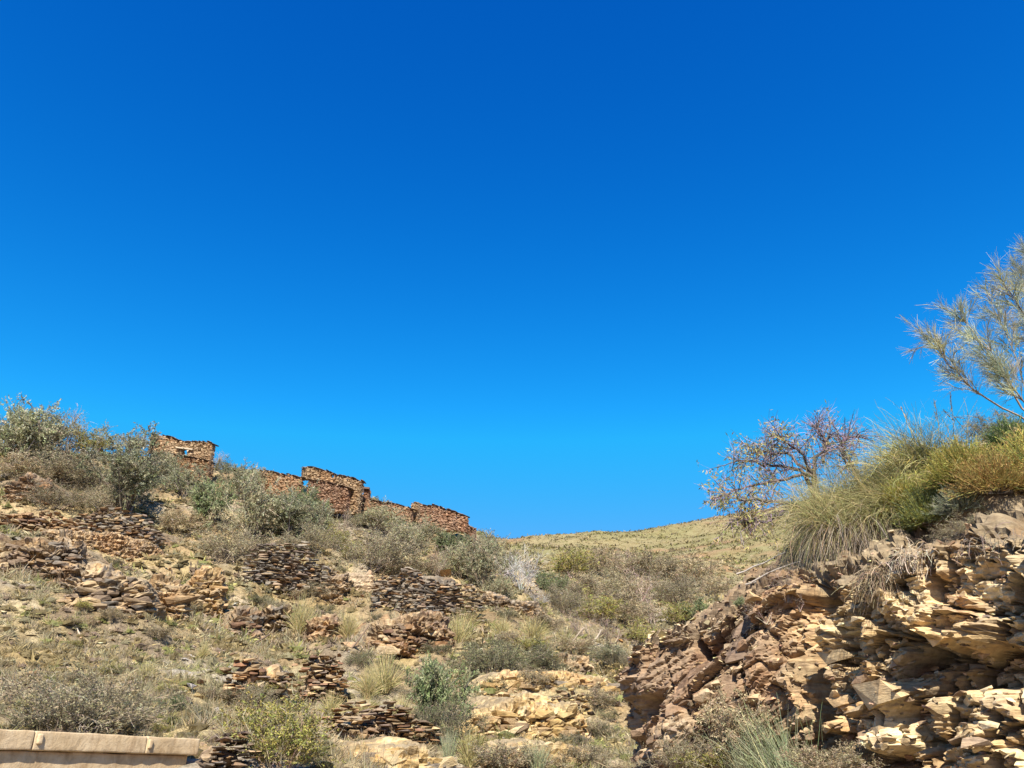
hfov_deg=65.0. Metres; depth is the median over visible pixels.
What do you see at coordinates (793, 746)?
dry bush
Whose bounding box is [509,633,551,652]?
shrub
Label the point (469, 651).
shrub
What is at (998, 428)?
cushion bush
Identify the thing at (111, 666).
shrub
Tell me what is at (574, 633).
scrub bush
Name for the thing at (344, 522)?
leafless bush
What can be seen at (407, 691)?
scrub bush
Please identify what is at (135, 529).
dry stone wall
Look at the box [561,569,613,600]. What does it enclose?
dry bush
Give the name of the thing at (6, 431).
shrub
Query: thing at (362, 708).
grass tussock
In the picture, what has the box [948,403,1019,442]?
shrub
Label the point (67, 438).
leafless bush
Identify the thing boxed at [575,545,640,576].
dry bush
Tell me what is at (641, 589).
leafless bush
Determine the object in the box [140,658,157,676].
grass tussock
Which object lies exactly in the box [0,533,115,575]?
rock outcrop
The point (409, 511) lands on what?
ruined wall
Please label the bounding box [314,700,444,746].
dry stone wall
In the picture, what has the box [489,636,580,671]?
shrub
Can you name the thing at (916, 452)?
grass tussock
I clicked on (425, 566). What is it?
dry bush
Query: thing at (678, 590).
shrub
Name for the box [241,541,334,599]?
dry stone wall
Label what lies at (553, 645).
scrub bush
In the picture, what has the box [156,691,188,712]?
shrub
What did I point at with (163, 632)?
scrub bush
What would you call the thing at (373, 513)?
shrub
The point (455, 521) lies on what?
ruined house
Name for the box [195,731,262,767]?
dry stone wall
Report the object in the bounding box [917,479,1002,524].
cushion bush
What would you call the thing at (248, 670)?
dry stone wall
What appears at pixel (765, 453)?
almond tree
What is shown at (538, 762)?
grass tussock
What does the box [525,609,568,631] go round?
dry bush
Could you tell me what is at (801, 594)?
leafless bush
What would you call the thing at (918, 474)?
grass tussock
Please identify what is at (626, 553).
leafless bush
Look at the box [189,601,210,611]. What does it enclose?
scrub bush
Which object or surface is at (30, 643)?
scrub bush
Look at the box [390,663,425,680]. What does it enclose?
scrub bush
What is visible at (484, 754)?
dry bush
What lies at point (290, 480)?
ruined wall
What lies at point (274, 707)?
scrub bush
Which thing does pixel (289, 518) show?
olive tree
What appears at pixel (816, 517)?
grass tussock
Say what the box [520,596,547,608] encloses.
scrub bush
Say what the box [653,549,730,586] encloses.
dry bush
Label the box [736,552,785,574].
stick
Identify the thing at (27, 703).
scrub bush
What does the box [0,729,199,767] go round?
parapet wall
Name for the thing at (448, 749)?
grass tussock
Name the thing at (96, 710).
scrub bush
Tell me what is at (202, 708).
scrub bush
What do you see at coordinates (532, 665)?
grass tussock
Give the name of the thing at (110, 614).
scrub bush
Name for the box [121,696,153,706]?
scrub bush
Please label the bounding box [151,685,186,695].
scrub bush
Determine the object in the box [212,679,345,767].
shrub
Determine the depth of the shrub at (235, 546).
46.42 m
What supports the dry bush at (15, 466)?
on the hillside
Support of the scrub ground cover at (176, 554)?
on the hillside
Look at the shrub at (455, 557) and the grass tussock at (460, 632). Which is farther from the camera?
the shrub at (455, 557)
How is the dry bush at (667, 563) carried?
on the hillside
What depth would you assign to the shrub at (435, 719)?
16.48 m
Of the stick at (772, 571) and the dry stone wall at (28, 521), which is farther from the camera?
the dry stone wall at (28, 521)
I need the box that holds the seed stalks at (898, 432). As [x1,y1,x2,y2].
[867,407,922,466]
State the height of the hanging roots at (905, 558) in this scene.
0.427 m
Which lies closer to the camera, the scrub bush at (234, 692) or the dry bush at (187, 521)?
the scrub bush at (234, 692)
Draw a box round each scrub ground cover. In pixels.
[0,446,684,694]
[0,571,637,753]
[472,526,779,629]
[495,491,840,563]
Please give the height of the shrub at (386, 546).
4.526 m
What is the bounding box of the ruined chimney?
[363,487,370,497]
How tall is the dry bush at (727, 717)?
0.889 m
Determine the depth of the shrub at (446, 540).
57.62 m
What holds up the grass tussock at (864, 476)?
on the rock cutting
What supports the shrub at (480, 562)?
on the hillside
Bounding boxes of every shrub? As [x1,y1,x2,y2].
[0,414,53,452]
[0,647,188,734]
[7,438,113,487]
[20,477,102,510]
[21,404,83,457]
[55,449,132,487]
[68,416,118,458]
[78,477,149,511]
[97,657,124,676]
[105,426,148,455]
[142,448,186,482]
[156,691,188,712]
[179,510,284,562]
[186,476,240,531]
[203,462,293,537]
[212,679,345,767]
[213,455,236,471]
[230,681,283,708]
[235,466,273,493]
[235,534,298,559]
[272,480,332,525]
[275,518,349,555]
[296,581,343,595]
[300,503,335,528]
[318,521,352,548]
[322,507,433,574]
[336,540,370,557]
[340,510,372,527]
[358,495,404,533]
[381,510,440,551]
[383,515,409,527]
[402,650,479,724]
[406,690,493,746]
[413,519,447,540]
[431,530,467,558]
[438,540,473,578]
[443,636,554,673]
[447,529,509,589]
[451,635,514,672]
[455,730,493,756]
[474,567,519,597]
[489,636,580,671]
[492,547,522,576]
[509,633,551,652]
[522,652,575,670]
[535,568,570,595]
[536,577,606,614]
[546,546,604,578]
[566,584,627,621]
[584,559,654,598]
[585,636,628,661]
[601,650,630,666]
[614,614,659,644]
[632,723,717,767]
[639,566,718,604]
[645,622,682,638]
[657,595,695,625]
[666,731,731,767]
[672,595,712,618]
[731,594,744,607]
[926,510,988,541]
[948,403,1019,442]
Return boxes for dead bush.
[496,544,550,592]
[526,590,550,606]
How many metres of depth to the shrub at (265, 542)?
47.29 m
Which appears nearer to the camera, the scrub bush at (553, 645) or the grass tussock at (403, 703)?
the grass tussock at (403, 703)
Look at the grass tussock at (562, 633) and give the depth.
42.63 m
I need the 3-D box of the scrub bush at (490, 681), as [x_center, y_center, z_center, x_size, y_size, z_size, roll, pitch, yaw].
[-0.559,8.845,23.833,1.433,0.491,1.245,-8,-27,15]
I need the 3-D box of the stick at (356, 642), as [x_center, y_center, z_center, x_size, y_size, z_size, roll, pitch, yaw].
[-5.711,9.506,30.283,0.654,0.892,0.088,-1,-26,2]
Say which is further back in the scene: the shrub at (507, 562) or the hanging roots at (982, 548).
the shrub at (507, 562)
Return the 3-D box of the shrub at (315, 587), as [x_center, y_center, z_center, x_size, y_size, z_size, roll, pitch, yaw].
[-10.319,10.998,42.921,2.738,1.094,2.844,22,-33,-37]
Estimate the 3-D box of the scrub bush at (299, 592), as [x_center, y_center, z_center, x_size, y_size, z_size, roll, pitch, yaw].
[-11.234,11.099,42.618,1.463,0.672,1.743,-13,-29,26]
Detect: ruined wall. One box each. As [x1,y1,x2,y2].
[259,469,305,497]
[360,497,417,524]
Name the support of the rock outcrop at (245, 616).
on the hillside
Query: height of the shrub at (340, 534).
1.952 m
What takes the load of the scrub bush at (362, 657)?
on the hillside
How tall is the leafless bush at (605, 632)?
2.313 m
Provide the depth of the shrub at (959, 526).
7.70 m
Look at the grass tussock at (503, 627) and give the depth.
38.47 m
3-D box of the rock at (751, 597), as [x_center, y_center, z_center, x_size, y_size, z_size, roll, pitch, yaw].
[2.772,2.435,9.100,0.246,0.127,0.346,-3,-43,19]
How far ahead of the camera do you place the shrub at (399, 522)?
60.43 m
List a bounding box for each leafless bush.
[61,403,91,456]
[214,451,226,467]
[333,510,354,533]
[425,543,453,575]
[561,608,603,635]
[592,617,633,643]
[603,544,641,576]
[622,562,663,602]
[631,589,674,625]
[740,597,785,630]
[761,566,803,602]
[780,578,814,611]
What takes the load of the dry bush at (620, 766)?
on the rock cutting
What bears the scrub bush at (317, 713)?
on the hillside
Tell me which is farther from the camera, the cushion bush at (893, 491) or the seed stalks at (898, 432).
the seed stalks at (898, 432)
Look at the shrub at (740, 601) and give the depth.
9.53 m
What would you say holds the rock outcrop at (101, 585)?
on the hillside
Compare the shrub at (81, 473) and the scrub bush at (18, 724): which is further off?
the shrub at (81, 473)
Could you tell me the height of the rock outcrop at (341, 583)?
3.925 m
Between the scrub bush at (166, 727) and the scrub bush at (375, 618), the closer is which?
the scrub bush at (166, 727)
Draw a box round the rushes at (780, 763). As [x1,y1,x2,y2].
[702,692,824,767]
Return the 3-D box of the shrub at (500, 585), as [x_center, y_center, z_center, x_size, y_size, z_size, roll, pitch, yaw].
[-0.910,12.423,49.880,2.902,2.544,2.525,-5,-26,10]
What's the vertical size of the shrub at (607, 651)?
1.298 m
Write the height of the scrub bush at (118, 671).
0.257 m
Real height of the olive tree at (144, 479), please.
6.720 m
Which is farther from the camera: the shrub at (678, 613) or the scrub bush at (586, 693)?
the shrub at (678, 613)
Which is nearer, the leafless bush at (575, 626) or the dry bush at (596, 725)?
the dry bush at (596, 725)
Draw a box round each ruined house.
[148,433,218,484]
[301,466,365,515]
[411,502,476,541]
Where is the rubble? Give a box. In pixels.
[615,475,1021,767]
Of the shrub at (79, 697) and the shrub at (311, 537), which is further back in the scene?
the shrub at (311, 537)
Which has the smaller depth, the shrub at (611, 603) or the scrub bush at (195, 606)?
the scrub bush at (195, 606)
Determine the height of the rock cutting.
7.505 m
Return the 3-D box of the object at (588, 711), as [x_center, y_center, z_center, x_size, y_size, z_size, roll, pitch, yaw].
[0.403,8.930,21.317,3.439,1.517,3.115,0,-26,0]
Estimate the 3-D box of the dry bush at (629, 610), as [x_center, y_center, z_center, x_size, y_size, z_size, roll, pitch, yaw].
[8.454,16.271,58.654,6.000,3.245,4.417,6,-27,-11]
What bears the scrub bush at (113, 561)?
on the hillside
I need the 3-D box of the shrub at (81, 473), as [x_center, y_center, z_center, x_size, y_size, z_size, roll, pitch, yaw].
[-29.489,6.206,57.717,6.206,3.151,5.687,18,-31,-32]
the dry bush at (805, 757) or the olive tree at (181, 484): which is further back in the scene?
the olive tree at (181, 484)
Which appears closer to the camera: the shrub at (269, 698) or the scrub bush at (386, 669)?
the shrub at (269, 698)
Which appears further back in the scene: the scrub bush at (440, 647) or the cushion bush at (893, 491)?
the scrub bush at (440, 647)
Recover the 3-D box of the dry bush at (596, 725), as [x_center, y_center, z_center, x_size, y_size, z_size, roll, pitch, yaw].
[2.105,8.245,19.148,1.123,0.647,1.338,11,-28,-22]
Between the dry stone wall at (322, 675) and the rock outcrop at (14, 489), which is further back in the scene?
the rock outcrop at (14, 489)
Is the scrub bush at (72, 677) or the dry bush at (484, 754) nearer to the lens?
the dry bush at (484, 754)
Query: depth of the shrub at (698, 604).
62.88 m
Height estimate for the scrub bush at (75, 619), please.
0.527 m
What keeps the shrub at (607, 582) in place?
on the hillside
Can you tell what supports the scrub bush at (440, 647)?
on the hillside
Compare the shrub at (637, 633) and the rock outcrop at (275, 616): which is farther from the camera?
the shrub at (637, 633)
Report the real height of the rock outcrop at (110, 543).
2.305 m
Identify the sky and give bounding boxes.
[0,0,1023,538]
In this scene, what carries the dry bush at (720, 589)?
on the hillside
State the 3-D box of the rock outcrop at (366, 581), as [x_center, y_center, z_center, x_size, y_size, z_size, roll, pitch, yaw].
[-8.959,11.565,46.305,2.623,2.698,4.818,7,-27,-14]
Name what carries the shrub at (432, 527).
on the hillside
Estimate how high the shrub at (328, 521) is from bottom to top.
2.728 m
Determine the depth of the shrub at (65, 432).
64.75 m
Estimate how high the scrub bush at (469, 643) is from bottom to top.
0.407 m
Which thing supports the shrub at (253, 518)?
on the hillside
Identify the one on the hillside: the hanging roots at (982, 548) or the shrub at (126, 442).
the shrub at (126, 442)
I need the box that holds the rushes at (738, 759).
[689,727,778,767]
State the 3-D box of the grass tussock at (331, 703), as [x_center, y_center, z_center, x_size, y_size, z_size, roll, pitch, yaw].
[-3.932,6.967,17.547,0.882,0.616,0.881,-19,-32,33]
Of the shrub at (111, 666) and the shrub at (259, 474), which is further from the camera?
the shrub at (259, 474)
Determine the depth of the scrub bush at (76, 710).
12.86 m
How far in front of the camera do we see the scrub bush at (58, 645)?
21.66 m
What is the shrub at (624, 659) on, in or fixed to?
on the hillside
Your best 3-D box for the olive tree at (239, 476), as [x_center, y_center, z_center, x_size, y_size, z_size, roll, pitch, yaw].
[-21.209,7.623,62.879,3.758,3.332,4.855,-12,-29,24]
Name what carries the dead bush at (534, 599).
on the hillside
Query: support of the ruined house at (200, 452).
on the hillside
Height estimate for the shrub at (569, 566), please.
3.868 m
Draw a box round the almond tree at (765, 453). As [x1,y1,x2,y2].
[697,400,887,549]
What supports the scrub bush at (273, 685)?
on the hillside
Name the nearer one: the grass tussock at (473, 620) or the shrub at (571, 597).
the grass tussock at (473, 620)
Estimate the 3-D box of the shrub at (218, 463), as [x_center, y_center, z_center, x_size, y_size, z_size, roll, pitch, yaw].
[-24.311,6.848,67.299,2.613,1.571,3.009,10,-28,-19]
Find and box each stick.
[351,624,369,647]
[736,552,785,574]
[751,561,800,582]
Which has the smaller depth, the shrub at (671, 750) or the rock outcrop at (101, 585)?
the shrub at (671, 750)
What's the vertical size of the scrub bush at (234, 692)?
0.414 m
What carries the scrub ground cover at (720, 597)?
on the hillside
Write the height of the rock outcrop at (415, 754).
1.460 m
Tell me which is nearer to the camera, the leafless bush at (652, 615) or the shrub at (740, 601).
the shrub at (740, 601)
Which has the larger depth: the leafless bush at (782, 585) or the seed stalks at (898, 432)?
the seed stalks at (898, 432)
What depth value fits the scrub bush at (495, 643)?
32.92 m
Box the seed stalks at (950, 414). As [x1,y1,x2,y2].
[933,392,986,448]
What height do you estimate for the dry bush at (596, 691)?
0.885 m
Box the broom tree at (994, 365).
[899,234,1023,419]
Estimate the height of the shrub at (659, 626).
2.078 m
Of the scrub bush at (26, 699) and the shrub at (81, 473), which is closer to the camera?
the scrub bush at (26, 699)
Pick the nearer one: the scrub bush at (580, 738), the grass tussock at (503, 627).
the scrub bush at (580, 738)
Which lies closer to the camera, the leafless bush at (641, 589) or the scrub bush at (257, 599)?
the scrub bush at (257, 599)
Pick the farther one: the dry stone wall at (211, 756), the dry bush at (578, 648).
the dry bush at (578, 648)
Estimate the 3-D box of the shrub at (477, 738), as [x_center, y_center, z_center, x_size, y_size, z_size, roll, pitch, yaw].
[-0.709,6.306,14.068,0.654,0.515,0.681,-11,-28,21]
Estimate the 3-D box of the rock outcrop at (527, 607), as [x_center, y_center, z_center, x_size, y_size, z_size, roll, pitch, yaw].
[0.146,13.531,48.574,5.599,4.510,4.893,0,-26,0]
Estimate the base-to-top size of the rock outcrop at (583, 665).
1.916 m
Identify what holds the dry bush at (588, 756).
on the hillside
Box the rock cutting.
[614,422,1023,767]
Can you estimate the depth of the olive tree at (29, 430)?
61.78 m
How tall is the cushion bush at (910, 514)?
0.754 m
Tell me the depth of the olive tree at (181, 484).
60.29 m
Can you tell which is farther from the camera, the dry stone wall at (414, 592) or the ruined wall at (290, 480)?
the ruined wall at (290, 480)
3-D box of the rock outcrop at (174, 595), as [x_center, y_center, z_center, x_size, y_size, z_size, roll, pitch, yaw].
[-14.288,9.027,32.587,2.420,2.826,6.198,13,-29,-25]
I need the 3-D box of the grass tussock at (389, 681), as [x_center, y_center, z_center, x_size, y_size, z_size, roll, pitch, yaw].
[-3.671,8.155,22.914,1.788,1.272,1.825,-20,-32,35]
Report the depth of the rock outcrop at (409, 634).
32.46 m
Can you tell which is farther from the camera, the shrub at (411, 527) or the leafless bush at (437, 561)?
the shrub at (411, 527)
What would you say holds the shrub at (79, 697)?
on the hillside
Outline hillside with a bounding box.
[0,449,834,767]
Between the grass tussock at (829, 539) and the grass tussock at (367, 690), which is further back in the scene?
the grass tussock at (367, 690)
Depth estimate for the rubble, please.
8.44 m
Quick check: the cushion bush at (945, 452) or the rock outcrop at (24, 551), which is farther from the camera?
the rock outcrop at (24, 551)
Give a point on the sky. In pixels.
(517, 268)
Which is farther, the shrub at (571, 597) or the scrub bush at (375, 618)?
the shrub at (571, 597)
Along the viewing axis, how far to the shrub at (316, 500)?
57.71 m
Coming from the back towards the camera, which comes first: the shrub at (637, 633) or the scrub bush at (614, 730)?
the shrub at (637, 633)
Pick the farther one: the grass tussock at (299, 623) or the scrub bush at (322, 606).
the scrub bush at (322, 606)
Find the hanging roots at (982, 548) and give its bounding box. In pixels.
[924,522,1023,568]
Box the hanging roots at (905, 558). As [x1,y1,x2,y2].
[871,536,938,584]
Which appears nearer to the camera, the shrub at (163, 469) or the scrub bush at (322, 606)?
the scrub bush at (322, 606)
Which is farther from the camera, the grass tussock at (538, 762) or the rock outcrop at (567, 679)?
the rock outcrop at (567, 679)
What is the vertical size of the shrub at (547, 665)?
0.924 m
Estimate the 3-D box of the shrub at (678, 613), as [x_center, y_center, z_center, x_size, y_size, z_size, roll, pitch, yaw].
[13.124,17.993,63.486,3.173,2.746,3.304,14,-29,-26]
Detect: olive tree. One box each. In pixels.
[0,392,66,465]
[65,421,186,514]
[152,458,209,498]
[215,457,264,498]
[257,478,334,542]
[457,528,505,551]
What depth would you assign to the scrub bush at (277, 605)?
39.02 m
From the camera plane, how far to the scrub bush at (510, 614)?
44.66 m
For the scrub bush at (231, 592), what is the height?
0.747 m
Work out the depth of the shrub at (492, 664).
28.02 m
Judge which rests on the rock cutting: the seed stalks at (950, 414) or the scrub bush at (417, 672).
the seed stalks at (950, 414)
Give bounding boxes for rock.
[745,591,762,606]
[770,569,788,579]
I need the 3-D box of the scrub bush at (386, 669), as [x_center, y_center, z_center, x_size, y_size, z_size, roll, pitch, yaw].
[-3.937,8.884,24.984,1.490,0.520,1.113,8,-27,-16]
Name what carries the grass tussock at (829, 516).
on the rock cutting
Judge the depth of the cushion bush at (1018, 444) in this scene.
8.06 m
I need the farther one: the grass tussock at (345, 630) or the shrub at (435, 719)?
the grass tussock at (345, 630)
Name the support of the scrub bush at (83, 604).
on the hillside
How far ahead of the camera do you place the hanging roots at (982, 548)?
7.08 m
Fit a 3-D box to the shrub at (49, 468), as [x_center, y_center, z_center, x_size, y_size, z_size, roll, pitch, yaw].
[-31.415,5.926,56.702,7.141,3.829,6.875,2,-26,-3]
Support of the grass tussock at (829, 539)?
on the rock cutting
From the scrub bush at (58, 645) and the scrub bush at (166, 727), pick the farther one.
the scrub bush at (58, 645)
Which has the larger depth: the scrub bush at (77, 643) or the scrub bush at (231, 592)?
the scrub bush at (231, 592)
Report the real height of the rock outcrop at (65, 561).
3.621 m
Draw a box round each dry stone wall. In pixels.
[0,510,87,533]
[74,505,212,547]
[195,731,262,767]
[219,657,297,701]
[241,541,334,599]
[294,653,349,704]
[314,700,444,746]
[344,567,486,622]
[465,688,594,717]
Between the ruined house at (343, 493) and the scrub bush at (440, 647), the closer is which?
the scrub bush at (440, 647)
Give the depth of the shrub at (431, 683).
17.97 m
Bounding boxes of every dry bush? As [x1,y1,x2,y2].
[0,444,82,481]
[155,505,212,533]
[365,553,451,577]
[468,736,573,767]
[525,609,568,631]
[553,632,605,655]
[558,741,614,767]
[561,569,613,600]
[567,684,619,709]
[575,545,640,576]
[586,717,630,737]
[592,587,661,625]
[598,757,652,767]
[621,547,704,581]
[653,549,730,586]
[691,573,736,595]
[695,677,779,756]
[765,734,819,759]
[773,738,885,767]
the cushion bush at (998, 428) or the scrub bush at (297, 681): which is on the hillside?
the scrub bush at (297, 681)
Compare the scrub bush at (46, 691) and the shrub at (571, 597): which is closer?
the scrub bush at (46, 691)
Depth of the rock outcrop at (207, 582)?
34.97 m
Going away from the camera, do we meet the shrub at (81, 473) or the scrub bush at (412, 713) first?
the scrub bush at (412, 713)
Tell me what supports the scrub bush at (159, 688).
on the hillside
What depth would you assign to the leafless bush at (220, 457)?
70.10 m
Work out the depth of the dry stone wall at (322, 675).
21.95 m
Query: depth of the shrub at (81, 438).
66.07 m
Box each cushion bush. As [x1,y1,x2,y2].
[871,472,927,517]
[887,479,953,532]
[912,434,1002,495]
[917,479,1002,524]
[936,445,1023,502]
[968,413,1023,450]
[982,423,1023,488]
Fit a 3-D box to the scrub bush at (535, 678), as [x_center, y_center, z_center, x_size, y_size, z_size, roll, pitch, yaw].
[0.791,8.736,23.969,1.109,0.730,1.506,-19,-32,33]
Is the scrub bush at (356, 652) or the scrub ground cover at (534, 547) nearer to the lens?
the scrub bush at (356, 652)
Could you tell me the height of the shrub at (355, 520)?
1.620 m
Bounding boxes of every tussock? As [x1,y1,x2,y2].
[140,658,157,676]
[194,638,213,658]
[284,592,320,634]
[318,688,349,713]
[329,605,365,637]
[341,694,380,714]
[350,650,409,693]
[350,662,385,699]
[389,693,413,714]
[432,725,462,756]
[448,607,476,642]
[452,729,486,767]
[456,603,487,627]
[485,614,514,635]
[513,616,554,637]
[518,739,557,767]
[520,658,543,671]
[548,623,580,645]
[741,427,931,580]
[769,432,943,550]
[773,471,872,556]
[828,450,926,495]
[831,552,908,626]
[836,397,1022,491]
[892,442,988,493]
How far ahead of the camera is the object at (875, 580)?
7.76 m
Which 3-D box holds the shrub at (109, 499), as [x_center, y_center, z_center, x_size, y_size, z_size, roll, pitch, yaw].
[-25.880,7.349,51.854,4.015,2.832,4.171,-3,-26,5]
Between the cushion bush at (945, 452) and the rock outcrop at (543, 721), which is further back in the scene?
the rock outcrop at (543, 721)
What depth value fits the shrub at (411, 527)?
57.03 m
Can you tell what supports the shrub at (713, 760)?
on the rock cutting
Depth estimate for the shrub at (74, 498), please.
48.99 m
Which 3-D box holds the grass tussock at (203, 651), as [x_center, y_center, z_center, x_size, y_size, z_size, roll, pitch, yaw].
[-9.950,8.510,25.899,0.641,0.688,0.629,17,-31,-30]
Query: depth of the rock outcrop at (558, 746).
14.23 m
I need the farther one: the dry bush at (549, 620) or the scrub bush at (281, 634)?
the dry bush at (549, 620)
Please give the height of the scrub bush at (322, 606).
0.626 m
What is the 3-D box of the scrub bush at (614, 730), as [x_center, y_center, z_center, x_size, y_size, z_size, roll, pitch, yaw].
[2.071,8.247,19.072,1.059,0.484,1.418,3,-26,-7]
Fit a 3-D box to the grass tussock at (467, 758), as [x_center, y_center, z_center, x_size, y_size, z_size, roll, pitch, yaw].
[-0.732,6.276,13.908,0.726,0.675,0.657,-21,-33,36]
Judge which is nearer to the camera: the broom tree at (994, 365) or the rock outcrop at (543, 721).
the broom tree at (994, 365)
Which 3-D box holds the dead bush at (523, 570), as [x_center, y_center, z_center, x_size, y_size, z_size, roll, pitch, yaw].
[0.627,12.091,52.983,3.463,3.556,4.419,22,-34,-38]
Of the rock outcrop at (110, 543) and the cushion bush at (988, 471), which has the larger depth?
the rock outcrop at (110, 543)
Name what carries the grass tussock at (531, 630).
on the hillside
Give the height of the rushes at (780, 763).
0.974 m
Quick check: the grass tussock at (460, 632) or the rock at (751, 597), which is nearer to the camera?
the rock at (751, 597)
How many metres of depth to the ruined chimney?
63.84 m
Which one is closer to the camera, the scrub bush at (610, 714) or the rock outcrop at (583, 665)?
the scrub bush at (610, 714)
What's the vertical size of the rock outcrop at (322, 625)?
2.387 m
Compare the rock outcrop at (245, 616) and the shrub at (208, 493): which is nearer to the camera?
the rock outcrop at (245, 616)
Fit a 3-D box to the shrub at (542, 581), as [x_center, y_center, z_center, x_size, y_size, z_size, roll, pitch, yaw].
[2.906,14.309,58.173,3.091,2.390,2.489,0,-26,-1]
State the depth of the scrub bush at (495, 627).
42.40 m
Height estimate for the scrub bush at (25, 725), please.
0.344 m
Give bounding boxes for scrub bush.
[3,709,71,729]
[9,693,48,706]
[9,716,29,729]
[12,693,47,712]
[15,636,45,647]
[21,685,72,698]
[46,642,74,648]
[53,701,89,716]
[59,672,87,681]
[62,613,101,625]
[67,640,81,646]
[75,597,94,610]
[89,702,121,716]
[97,606,129,620]
[104,554,123,566]
[105,665,126,674]
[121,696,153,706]
[143,624,183,638]
[150,719,174,732]
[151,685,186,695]
[152,679,193,694]
[177,698,230,715]
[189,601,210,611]
[196,685,246,702]
[217,683,253,697]
[226,588,238,597]
[243,594,270,604]
[252,680,289,694]
[260,601,286,607]
[261,700,293,714]
[278,631,311,639]
[283,667,304,683]
[285,587,318,596]
[298,710,343,719]
[312,601,345,612]
[337,648,394,667]
[353,650,369,654]
[363,609,391,620]
[365,661,402,674]
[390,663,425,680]
[390,686,419,701]
[393,705,421,719]
[418,640,454,652]
[462,640,483,647]
[473,674,512,686]
[484,731,521,740]
[485,639,507,646]
[486,620,511,631]
[495,629,519,639]
[496,608,519,619]
[515,665,554,689]
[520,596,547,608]
[526,639,560,651]
[550,731,602,744]
[566,629,579,635]
[582,691,605,700]
[589,722,621,738]
[596,707,625,720]
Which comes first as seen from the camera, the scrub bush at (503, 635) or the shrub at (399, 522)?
the scrub bush at (503, 635)
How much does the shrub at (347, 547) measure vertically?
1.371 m
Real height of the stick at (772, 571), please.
0.199 m
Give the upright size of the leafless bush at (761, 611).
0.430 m
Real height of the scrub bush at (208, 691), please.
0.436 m
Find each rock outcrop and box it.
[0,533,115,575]
[2,472,78,504]
[28,528,87,590]
[31,529,164,561]
[56,561,167,620]
[148,572,200,621]
[183,565,228,617]
[220,605,267,640]
[262,603,293,634]
[301,613,351,642]
[319,566,353,606]
[331,736,457,767]
[340,570,374,592]
[350,609,455,659]
[427,694,594,741]
[458,669,620,695]
[477,591,554,630]
[479,738,603,767]
[554,652,593,672]
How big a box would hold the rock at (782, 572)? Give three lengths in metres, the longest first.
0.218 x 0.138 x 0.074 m

